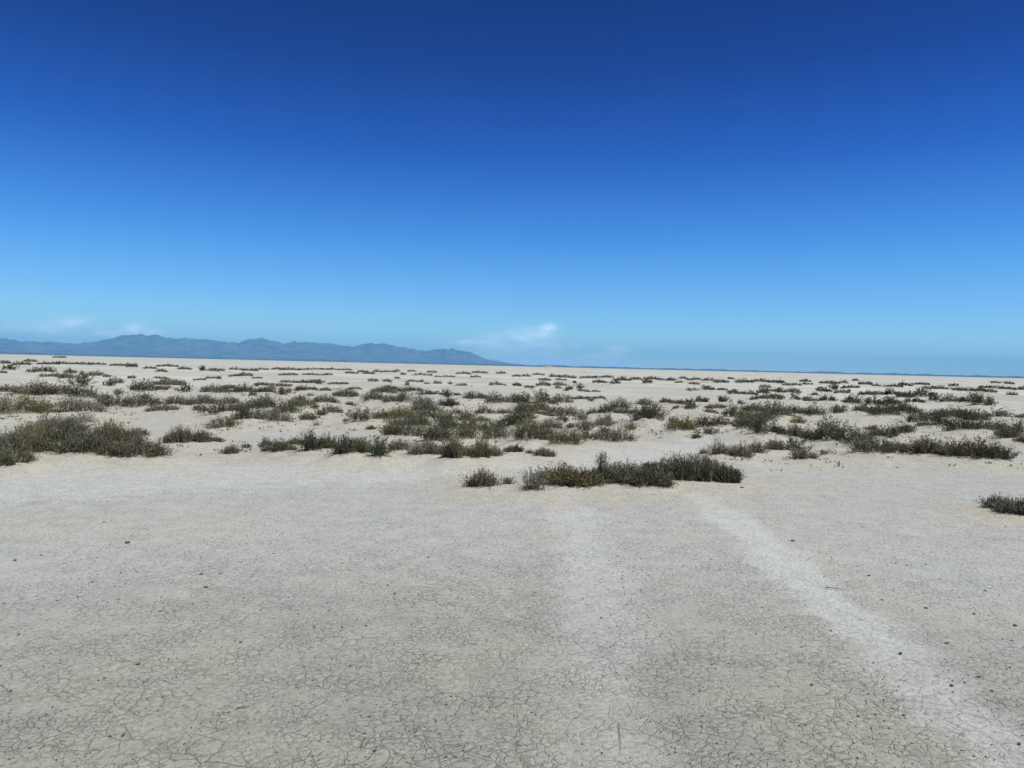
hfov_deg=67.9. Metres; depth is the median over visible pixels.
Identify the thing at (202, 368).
saltbush
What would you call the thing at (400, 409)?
desert shrub
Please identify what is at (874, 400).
saltbush
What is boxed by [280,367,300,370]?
saltbush
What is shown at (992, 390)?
saltbush
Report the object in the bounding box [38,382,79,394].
saltbush
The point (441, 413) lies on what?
desert shrub
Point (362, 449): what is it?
saltbush
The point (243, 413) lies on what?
saltbush
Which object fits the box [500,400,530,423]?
saltbush
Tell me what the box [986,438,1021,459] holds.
saltbush
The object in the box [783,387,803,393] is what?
dry bush
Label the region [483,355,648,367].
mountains
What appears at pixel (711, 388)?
saltbush
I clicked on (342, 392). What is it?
saltbush
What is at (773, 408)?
saltbush
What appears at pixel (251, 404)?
saltbush
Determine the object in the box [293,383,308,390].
saltbush
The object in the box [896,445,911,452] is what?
dry tuft
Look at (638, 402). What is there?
saltbush
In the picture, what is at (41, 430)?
desert shrub
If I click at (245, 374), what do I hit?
saltbush
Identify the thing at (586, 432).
dry tuft
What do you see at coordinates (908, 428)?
saltbush
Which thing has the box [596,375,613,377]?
saltbush
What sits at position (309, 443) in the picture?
saltbush
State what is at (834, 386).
saltbush
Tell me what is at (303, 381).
saltbush
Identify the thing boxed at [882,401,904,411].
saltbush
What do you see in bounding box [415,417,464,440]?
saltbush
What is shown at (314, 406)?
dry tuft
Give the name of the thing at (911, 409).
saltbush
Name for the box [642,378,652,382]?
saltbush
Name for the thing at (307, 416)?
saltbush
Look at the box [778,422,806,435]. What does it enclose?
saltbush
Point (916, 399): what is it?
saltbush
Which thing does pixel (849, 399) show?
saltbush
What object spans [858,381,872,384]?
saltbush
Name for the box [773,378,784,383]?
saltbush
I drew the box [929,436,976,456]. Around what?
saltbush
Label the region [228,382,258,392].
saltbush
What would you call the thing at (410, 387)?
saltbush
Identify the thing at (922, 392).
saltbush
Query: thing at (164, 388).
saltbush
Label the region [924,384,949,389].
dry bush
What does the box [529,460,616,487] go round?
desert shrub
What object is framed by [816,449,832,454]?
dry tuft
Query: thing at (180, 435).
saltbush
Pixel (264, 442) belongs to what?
saltbush
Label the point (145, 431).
saltbush
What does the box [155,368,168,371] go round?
dry bush
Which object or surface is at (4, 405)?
desert shrub
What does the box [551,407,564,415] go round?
dry tuft
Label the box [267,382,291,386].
saltbush
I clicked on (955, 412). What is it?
saltbush
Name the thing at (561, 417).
desert shrub
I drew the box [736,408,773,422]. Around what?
desert shrub
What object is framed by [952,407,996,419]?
saltbush
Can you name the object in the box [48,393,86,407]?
dry bush
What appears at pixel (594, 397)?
saltbush
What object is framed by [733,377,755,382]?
saltbush
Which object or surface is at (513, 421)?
saltbush
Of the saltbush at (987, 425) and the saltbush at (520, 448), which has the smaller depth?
the saltbush at (520, 448)
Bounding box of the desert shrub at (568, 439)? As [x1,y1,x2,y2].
[543,424,588,444]
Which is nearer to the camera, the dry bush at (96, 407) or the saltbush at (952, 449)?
the saltbush at (952, 449)
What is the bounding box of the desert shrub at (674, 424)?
[662,412,703,430]
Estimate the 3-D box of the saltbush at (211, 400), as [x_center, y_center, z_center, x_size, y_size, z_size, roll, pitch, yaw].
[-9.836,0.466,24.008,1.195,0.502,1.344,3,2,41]
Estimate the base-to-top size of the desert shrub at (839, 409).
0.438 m
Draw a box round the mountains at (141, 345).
[0,334,522,364]
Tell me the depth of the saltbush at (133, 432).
12.97 m
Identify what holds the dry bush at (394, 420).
on the ground
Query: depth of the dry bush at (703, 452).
13.84 m
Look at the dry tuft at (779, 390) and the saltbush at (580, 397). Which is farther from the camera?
the dry tuft at (779, 390)
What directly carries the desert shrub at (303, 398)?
on the ground
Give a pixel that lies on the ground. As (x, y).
(182, 504)
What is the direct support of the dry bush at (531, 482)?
on the ground
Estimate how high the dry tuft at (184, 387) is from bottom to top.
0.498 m
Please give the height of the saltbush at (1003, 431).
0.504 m
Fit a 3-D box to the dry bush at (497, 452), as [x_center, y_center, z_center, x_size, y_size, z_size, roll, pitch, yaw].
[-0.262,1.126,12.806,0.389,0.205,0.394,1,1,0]
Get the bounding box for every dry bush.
[15,377,69,394]
[28,399,56,411]
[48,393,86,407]
[57,372,73,378]
[61,393,112,411]
[63,368,77,373]
[65,411,103,421]
[88,370,104,375]
[106,376,124,382]
[142,402,182,411]
[143,366,157,368]
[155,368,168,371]
[176,366,192,369]
[216,443,243,453]
[248,404,275,419]
[262,405,299,422]
[327,404,343,412]
[382,415,406,425]
[386,439,411,449]
[390,437,408,449]
[399,435,442,455]
[490,445,507,455]
[500,476,516,483]
[512,463,559,490]
[535,416,563,428]
[538,409,554,415]
[551,381,566,385]
[568,417,595,426]
[592,378,609,382]
[593,417,616,425]
[632,399,679,420]
[696,439,734,455]
[698,447,708,453]
[701,377,715,380]
[702,408,716,412]
[725,440,756,458]
[741,438,772,452]
[759,382,770,387]
[763,438,790,449]
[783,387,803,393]
[785,443,797,450]
[789,446,815,458]
[802,394,819,400]
[806,450,822,458]
[834,389,849,393]
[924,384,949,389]
[926,394,939,400]
[936,393,969,401]
[955,387,977,390]
[984,407,1016,416]
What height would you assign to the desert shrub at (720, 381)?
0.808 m
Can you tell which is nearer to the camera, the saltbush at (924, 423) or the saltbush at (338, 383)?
the saltbush at (924, 423)
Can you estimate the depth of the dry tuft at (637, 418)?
20.65 m
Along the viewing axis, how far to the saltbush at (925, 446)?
13.87 m
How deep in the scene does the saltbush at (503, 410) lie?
24.07 m
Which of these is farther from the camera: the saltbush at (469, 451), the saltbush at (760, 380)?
the saltbush at (760, 380)
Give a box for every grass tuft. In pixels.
[620,420,642,429]
[788,414,809,423]
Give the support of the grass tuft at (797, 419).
on the ground
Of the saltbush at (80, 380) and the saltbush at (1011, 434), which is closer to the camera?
the saltbush at (1011, 434)
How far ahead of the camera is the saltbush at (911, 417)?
24.14 m
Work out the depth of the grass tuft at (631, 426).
19.04 m
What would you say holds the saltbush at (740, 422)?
on the ground
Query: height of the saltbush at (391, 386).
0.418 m
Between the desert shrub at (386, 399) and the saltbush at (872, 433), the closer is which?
the saltbush at (872, 433)
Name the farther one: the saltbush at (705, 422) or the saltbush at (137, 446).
the saltbush at (705, 422)
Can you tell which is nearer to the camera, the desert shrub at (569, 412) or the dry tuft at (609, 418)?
the dry tuft at (609, 418)
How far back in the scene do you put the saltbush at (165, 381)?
38.40 m
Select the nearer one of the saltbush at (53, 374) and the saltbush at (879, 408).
the saltbush at (879, 408)
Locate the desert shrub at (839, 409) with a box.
[826,404,847,412]
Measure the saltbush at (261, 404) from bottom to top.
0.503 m
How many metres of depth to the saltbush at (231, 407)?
21.39 m
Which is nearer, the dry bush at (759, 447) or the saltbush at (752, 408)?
the dry bush at (759, 447)
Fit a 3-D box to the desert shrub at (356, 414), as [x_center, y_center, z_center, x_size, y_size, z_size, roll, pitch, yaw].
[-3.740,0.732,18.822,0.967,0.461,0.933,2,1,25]
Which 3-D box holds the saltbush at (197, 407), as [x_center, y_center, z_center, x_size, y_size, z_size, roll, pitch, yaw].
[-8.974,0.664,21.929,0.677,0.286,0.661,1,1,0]
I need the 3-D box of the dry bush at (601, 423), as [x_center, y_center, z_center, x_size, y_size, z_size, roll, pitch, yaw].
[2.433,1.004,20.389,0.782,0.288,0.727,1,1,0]
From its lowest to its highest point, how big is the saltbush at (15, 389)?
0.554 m
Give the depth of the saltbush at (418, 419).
17.83 m
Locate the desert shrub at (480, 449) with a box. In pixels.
[468,434,498,458]
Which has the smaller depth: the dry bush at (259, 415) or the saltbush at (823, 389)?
the dry bush at (259, 415)
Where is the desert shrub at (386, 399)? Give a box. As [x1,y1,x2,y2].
[376,395,396,402]
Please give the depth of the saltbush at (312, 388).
40.92 m
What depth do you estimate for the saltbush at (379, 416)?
20.38 m
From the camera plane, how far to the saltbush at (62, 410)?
19.66 m
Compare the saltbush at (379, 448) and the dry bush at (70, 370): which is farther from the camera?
the dry bush at (70, 370)
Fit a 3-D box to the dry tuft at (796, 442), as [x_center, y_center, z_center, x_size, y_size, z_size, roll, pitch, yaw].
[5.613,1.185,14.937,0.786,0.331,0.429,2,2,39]
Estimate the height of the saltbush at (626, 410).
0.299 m
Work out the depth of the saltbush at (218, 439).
14.11 m
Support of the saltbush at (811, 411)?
on the ground
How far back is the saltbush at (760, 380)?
107.28 m
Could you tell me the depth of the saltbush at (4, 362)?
116.51 m
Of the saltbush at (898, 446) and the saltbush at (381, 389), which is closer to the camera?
the saltbush at (898, 446)
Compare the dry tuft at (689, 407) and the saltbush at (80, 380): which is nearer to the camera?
the dry tuft at (689, 407)
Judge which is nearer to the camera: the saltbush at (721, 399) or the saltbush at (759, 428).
the saltbush at (759, 428)
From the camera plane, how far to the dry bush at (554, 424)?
18.72 m
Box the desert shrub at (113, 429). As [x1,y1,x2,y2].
[86,417,133,441]
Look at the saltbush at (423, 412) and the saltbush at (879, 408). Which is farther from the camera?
the saltbush at (879, 408)
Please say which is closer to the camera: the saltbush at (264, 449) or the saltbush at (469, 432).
the saltbush at (264, 449)
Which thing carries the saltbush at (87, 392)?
on the ground
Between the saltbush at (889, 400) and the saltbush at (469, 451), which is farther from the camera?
the saltbush at (889, 400)
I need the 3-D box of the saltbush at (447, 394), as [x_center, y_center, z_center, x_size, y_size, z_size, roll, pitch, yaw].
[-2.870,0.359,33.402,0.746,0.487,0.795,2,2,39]
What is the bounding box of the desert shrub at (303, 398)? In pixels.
[287,392,316,405]
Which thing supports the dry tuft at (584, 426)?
on the ground
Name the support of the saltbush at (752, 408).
on the ground
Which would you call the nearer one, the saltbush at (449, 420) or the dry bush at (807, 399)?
the saltbush at (449, 420)
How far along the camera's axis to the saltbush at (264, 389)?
33.80 m
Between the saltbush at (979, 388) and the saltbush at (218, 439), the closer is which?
the saltbush at (218, 439)
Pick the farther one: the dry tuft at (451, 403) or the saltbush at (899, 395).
the saltbush at (899, 395)
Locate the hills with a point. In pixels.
(191, 357)
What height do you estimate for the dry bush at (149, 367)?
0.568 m
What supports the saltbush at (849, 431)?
on the ground
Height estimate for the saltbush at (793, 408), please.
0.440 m
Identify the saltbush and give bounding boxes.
[0,360,10,363]
[0,364,19,369]
[0,384,16,391]
[0,423,59,454]
[0,443,27,465]
[4,381,28,393]
[12,361,32,364]
[14,449,41,462]
[16,413,94,433]
[23,358,37,361]
[25,365,56,372]
[36,360,59,364]
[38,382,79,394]
[43,428,121,453]
[44,372,65,376]
[45,416,99,441]
[51,405,77,412]
[55,361,72,363]
[56,372,96,385]
[61,381,101,397]
[70,361,92,364]
[89,432,179,458]
[90,391,125,405]
[108,363,125,365]
[111,425,152,442]
[113,389,165,406]
[127,377,163,391]
[128,426,149,435]
[153,377,186,385]
[155,384,167,389]
[156,363,178,366]
[160,423,202,443]
[178,392,224,404]
[187,403,211,410]
[192,428,213,442]
[198,365,210,370]
[199,383,231,392]
[200,413,243,427]
[207,368,225,370]
[210,435,225,441]
[216,395,240,403]
[217,400,247,410]
[222,384,236,388]
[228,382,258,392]
[228,402,254,418]
[234,394,275,408]
[239,372,252,375]
[242,367,258,370]
[243,392,283,407]
[254,387,272,392]
[258,436,273,446]
[260,442,299,451]
[264,437,293,451]
[265,397,305,413]
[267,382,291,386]
[278,372,298,374]
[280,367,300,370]
[283,436,301,444]
[290,428,332,450]
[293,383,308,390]
[295,379,312,382]
[298,411,320,419]
[301,367,323,369]
[307,386,318,389]
[311,393,341,402]
[316,432,340,447]
[320,387,331,390]
[326,381,349,383]
[326,432,363,454]
[331,387,359,396]
[346,435,375,452]
[356,388,388,400]
[363,436,398,455]
[365,424,376,429]
[369,406,395,418]
[371,386,398,393]
[376,421,400,434]
[384,383,399,388]
[387,387,419,402]
[387,413,424,436]
[395,385,423,391]
[399,410,436,425]
[403,399,444,411]
[409,392,438,406]
[410,442,443,454]
[413,402,439,417]
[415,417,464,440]
[426,411,465,428]
[435,387,454,396]
[436,398,460,405]
[447,418,482,437]
[450,406,483,420]
[458,468,506,486]
[459,389,486,398]
[459,445,473,455]
[471,405,498,413]
[476,419,514,438]
[479,418,509,430]
[480,390,508,402]
[494,407,511,413]
[499,406,534,425]
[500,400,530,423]
[501,393,530,402]
[501,442,524,451]
[503,421,539,440]
[507,389,529,402]
[512,401,537,411]
[524,387,559,403]
[525,399,549,410]
[528,420,561,438]
[532,446,556,456]
[535,380,550,385]
[542,404,563,412]
[558,374,578,377]
[571,395,591,398]
[572,409,588,419]
[579,375,596,378]
[583,407,599,413]
[586,423,639,441]
[590,450,680,487]
[591,395,605,399]
[593,402,616,412]
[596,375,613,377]
[607,396,633,408]
[613,375,631,380]
[614,407,635,413]
[622,397,663,417]
[634,397,652,404]
[636,451,747,482]
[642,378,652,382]
[659,398,674,402]
[673,399,686,404]
[685,376,700,379]
[689,414,720,426]
[691,396,709,401]
[702,386,714,389]
[703,402,726,408]
[707,414,728,425]
[715,402,741,416]
[717,395,731,402]
[726,388,739,393]
[726,405,766,428]
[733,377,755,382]
[737,402,761,410]
[739,389,758,394]
[741,408,782,435]
[747,397,796,415]
[752,378,768,381]
[753,388,768,392]
[754,392,785,399]
[758,407,782,419]
[770,425,788,434]
[770,426,784,433]
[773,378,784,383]
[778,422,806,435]
[782,382,802,385]
[784,404,807,413]
[789,393,800,399]
[793,423,823,440]
[799,400,832,415]
[810,409,855,440]
[815,386,831,391]
[817,394,836,401]
[819,380,839,383]
[821,419,877,442]
[826,381,838,389]
[837,432,900,453]
[838,392,869,403]
[840,384,859,387]
[849,403,872,412]
[856,429,876,439]
[857,389,879,394]
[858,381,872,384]
[862,402,910,415]
[863,394,887,406]
[868,429,886,435]
[875,424,906,436]
[881,395,900,404]
[881,441,901,452]
[882,383,903,386]
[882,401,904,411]
[884,387,898,394]
[891,422,916,433]
[892,399,914,410]
[893,443,915,451]
[895,381,912,385]
[895,390,907,396]
[897,408,943,421]
[901,403,921,412]
[902,385,942,397]
[902,435,942,453]
[903,396,926,402]
[911,381,930,384]
[913,421,937,425]
[919,408,958,425]
[924,404,977,418]
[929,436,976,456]
[936,413,985,430]
[949,433,1008,459]
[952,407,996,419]
[957,392,981,402]
[960,416,1009,429]
[972,387,986,390]
[973,494,1008,508]
[978,384,1003,388]
[983,387,997,392]
[985,418,1023,437]
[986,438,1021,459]
[988,495,1023,515]
[994,416,1023,433]
[1004,431,1018,437]
[1011,386,1023,389]
[1012,433,1023,441]
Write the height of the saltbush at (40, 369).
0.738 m
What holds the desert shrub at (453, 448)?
on the ground
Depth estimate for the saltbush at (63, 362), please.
129.00 m
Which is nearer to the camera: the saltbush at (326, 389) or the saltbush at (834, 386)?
the saltbush at (326, 389)
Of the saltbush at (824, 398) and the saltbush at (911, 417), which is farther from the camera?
the saltbush at (824, 398)
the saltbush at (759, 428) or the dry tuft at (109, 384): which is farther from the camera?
the dry tuft at (109, 384)
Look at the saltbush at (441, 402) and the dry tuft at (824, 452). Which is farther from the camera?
the saltbush at (441, 402)
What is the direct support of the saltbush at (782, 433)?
on the ground
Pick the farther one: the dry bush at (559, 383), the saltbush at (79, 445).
the dry bush at (559, 383)
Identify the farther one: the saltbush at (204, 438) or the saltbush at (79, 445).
the saltbush at (204, 438)
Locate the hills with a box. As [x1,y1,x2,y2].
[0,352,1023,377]
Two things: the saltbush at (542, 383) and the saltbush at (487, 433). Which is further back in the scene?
the saltbush at (542, 383)
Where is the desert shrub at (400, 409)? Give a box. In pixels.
[381,401,421,418]
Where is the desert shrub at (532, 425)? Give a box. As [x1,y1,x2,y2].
[512,415,545,431]
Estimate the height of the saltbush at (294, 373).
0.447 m
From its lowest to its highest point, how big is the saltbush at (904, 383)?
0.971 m
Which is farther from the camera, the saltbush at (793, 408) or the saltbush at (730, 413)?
the saltbush at (793, 408)
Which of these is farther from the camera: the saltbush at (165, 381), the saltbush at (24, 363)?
the saltbush at (24, 363)
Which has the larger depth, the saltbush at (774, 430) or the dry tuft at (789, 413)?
the dry tuft at (789, 413)
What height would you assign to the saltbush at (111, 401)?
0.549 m
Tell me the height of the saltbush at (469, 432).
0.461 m
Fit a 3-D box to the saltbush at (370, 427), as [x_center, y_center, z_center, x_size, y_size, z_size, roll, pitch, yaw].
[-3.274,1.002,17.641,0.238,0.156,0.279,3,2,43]
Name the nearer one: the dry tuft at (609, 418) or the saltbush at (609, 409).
the dry tuft at (609, 418)
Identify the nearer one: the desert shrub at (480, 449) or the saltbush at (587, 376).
the desert shrub at (480, 449)
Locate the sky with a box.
[0,0,1023,376]
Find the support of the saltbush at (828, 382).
on the ground
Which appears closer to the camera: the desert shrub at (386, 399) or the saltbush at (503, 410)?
the saltbush at (503, 410)
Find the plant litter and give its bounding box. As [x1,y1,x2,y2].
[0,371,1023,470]
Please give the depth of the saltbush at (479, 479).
9.71 m
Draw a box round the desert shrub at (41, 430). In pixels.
[0,419,67,442]
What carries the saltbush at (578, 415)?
on the ground
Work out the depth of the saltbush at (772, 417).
22.69 m
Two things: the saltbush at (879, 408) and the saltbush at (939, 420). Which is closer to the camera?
the saltbush at (939, 420)
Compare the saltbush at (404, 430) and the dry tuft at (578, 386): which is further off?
the dry tuft at (578, 386)
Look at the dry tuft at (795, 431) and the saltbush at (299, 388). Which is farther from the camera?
the saltbush at (299, 388)
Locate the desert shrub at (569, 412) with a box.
[561,405,580,415]
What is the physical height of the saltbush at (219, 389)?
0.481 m
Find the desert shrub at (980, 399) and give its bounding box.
[966,391,998,405]
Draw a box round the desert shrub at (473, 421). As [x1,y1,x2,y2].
[453,415,484,428]
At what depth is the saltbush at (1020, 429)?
19.26 m
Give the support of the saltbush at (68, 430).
on the ground
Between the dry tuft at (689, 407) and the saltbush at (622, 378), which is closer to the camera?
the dry tuft at (689, 407)
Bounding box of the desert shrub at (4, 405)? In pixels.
[0,382,65,413]
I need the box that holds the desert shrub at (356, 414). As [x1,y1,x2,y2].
[341,405,381,420]
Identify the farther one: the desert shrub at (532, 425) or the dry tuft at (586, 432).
the desert shrub at (532, 425)
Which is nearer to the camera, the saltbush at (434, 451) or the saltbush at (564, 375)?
the saltbush at (434, 451)
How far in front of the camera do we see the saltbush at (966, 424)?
20.23 m
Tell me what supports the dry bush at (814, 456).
on the ground
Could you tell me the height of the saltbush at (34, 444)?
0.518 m
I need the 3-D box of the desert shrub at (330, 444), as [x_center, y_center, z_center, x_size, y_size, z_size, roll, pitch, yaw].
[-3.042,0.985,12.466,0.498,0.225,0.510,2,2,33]
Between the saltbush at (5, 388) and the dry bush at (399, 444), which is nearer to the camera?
the dry bush at (399, 444)
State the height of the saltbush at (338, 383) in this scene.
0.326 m
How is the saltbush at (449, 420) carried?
on the ground
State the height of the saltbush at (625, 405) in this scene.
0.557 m
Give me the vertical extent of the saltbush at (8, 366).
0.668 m
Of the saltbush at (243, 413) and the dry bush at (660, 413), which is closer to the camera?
the saltbush at (243, 413)
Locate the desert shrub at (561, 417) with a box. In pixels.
[557,412,568,419]
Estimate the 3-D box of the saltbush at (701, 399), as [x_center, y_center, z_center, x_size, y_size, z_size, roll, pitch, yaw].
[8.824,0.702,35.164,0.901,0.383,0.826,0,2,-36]
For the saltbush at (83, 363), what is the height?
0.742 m
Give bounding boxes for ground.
[0,354,1023,767]
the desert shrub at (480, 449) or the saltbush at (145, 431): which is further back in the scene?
the saltbush at (145, 431)
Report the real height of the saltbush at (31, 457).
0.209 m
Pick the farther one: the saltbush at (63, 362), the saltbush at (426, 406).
the saltbush at (63, 362)
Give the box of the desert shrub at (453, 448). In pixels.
[438,435,470,458]
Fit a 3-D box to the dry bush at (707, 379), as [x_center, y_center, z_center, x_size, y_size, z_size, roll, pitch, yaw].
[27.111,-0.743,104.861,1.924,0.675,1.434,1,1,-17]
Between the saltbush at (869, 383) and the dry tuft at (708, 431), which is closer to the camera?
the dry tuft at (708, 431)
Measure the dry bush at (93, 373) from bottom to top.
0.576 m
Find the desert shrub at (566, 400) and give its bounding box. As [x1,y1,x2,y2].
[550,393,573,402]
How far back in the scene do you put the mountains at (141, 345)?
16221.71 m
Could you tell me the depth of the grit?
4.24 m
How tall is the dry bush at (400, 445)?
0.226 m
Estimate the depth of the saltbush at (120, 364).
123.39 m
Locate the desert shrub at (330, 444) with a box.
[322,440,340,447]
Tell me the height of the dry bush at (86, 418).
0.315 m
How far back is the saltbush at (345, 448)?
11.69 m
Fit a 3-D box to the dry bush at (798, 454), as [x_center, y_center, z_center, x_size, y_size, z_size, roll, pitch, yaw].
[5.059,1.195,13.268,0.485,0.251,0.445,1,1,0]
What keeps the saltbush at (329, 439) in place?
on the ground
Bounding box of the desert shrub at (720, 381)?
[712,379,728,382]
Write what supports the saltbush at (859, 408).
on the ground
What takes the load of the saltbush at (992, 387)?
on the ground
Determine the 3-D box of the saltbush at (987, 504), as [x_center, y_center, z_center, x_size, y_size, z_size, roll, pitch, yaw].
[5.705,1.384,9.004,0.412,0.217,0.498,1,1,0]
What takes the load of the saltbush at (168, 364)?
on the ground
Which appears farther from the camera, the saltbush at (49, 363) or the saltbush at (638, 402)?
the saltbush at (49, 363)
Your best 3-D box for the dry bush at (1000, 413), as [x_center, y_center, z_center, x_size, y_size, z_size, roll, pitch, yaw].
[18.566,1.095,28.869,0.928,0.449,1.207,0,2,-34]
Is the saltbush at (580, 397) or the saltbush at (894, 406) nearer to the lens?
the saltbush at (894, 406)
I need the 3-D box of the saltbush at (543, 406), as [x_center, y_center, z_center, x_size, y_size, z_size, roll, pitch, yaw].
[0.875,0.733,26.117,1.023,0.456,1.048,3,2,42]
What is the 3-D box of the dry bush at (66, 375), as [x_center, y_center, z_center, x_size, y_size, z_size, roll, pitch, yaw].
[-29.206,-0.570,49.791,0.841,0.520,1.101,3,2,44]
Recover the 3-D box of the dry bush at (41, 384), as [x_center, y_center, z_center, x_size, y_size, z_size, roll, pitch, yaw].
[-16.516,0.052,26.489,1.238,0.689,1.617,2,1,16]
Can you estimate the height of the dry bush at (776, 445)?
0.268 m
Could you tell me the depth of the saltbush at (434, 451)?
12.19 m
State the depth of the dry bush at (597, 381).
71.88 m
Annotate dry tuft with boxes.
[23,385,57,395]
[102,381,115,385]
[112,388,127,393]
[171,383,192,391]
[192,403,230,414]
[203,420,224,428]
[214,400,226,405]
[244,391,257,395]
[266,384,279,389]
[274,385,295,394]
[293,398,312,406]
[309,402,319,408]
[313,405,337,414]
[416,425,451,438]
[443,396,458,405]
[495,416,509,425]
[537,429,556,439]
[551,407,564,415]
[568,420,598,430]
[574,382,586,388]
[577,429,593,438]
[596,413,623,424]
[630,412,644,420]
[679,402,695,409]
[690,430,703,438]
[696,425,719,434]
[773,387,782,392]
[780,436,814,451]
[782,409,798,416]
[785,424,807,435]
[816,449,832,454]
[861,425,876,429]
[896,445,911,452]
[960,411,982,418]
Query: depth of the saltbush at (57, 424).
14.56 m
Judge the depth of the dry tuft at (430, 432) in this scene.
14.43 m
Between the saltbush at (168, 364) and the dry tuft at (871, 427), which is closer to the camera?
the dry tuft at (871, 427)
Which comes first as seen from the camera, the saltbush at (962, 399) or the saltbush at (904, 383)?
the saltbush at (962, 399)
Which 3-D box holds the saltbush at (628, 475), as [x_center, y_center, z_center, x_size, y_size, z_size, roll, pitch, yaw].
[1.534,1.135,10.301,1.395,0.472,0.937,1,1,0]
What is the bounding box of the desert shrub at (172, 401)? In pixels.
[162,393,191,404]
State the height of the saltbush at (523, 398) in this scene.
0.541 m
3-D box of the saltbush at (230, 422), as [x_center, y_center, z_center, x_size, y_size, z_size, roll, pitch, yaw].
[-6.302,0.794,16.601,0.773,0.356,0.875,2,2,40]
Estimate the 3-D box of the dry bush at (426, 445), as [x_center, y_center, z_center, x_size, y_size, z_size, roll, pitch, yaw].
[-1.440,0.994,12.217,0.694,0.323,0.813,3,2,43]
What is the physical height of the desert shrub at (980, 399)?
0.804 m
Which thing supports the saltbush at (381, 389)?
on the ground
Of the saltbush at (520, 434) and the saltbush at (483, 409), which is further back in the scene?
the saltbush at (483, 409)
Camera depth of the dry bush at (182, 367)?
97.90 m
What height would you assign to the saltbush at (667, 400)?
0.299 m
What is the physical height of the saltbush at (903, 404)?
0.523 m
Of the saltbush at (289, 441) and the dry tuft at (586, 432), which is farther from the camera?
the dry tuft at (586, 432)
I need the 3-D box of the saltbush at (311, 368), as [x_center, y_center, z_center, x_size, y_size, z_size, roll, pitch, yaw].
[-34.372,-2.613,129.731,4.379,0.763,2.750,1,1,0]
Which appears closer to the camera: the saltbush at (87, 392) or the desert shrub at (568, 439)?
the desert shrub at (568, 439)
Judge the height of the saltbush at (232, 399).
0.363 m
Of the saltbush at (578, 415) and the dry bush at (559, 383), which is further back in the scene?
the dry bush at (559, 383)
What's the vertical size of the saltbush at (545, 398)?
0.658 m
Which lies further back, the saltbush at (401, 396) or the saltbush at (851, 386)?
the saltbush at (851, 386)
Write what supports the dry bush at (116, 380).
on the ground
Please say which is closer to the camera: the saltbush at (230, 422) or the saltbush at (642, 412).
the saltbush at (230, 422)
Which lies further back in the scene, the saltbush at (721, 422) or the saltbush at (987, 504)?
the saltbush at (721, 422)
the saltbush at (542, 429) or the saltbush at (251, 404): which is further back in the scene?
the saltbush at (251, 404)
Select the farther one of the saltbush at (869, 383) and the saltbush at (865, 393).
the saltbush at (869, 383)
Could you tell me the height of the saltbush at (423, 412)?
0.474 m
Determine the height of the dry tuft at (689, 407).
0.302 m
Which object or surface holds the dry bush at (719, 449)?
on the ground
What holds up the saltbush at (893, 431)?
on the ground
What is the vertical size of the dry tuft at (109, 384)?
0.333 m
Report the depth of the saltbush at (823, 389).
60.91 m
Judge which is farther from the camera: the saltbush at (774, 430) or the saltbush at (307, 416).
the saltbush at (307, 416)
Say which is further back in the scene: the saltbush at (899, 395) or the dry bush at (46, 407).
the saltbush at (899, 395)
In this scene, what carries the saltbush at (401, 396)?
on the ground
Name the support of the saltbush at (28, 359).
on the ground
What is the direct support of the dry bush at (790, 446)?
on the ground
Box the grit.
[0,453,1023,767]
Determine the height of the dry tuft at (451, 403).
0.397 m
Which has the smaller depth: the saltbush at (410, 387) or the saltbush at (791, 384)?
the saltbush at (410, 387)
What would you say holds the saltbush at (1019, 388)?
on the ground
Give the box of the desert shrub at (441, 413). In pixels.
[427,405,465,420]
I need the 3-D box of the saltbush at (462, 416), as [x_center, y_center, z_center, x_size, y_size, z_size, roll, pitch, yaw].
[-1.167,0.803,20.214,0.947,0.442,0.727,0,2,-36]
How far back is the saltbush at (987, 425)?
21.49 m
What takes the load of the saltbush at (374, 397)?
on the ground
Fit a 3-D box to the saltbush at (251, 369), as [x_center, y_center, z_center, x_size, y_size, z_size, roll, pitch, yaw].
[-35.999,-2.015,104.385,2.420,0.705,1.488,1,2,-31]
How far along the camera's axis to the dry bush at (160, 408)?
21.95 m
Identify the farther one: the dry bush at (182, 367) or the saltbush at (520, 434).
the dry bush at (182, 367)
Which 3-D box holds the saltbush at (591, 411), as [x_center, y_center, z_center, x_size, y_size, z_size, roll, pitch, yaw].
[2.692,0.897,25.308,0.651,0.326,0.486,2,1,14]
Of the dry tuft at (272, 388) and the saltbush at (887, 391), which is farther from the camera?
the saltbush at (887, 391)
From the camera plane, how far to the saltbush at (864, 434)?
17.55 m
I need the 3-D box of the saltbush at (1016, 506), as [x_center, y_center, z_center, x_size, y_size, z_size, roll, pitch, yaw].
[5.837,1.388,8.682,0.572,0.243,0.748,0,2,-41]
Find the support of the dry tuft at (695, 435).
on the ground
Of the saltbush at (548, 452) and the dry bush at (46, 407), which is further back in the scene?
the dry bush at (46, 407)
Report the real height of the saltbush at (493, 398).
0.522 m
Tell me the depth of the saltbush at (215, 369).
90.67 m
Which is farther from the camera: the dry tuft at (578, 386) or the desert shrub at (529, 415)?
the dry tuft at (578, 386)
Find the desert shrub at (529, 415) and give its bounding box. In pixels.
[520,407,538,418]
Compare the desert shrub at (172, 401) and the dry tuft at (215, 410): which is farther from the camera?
the desert shrub at (172, 401)
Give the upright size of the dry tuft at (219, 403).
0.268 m
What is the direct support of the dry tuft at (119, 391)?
on the ground
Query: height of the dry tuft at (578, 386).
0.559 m
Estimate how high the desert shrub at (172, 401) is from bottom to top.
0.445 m
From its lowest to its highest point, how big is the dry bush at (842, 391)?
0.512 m
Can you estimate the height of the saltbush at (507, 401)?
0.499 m
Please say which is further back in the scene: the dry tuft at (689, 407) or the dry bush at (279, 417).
the dry tuft at (689, 407)

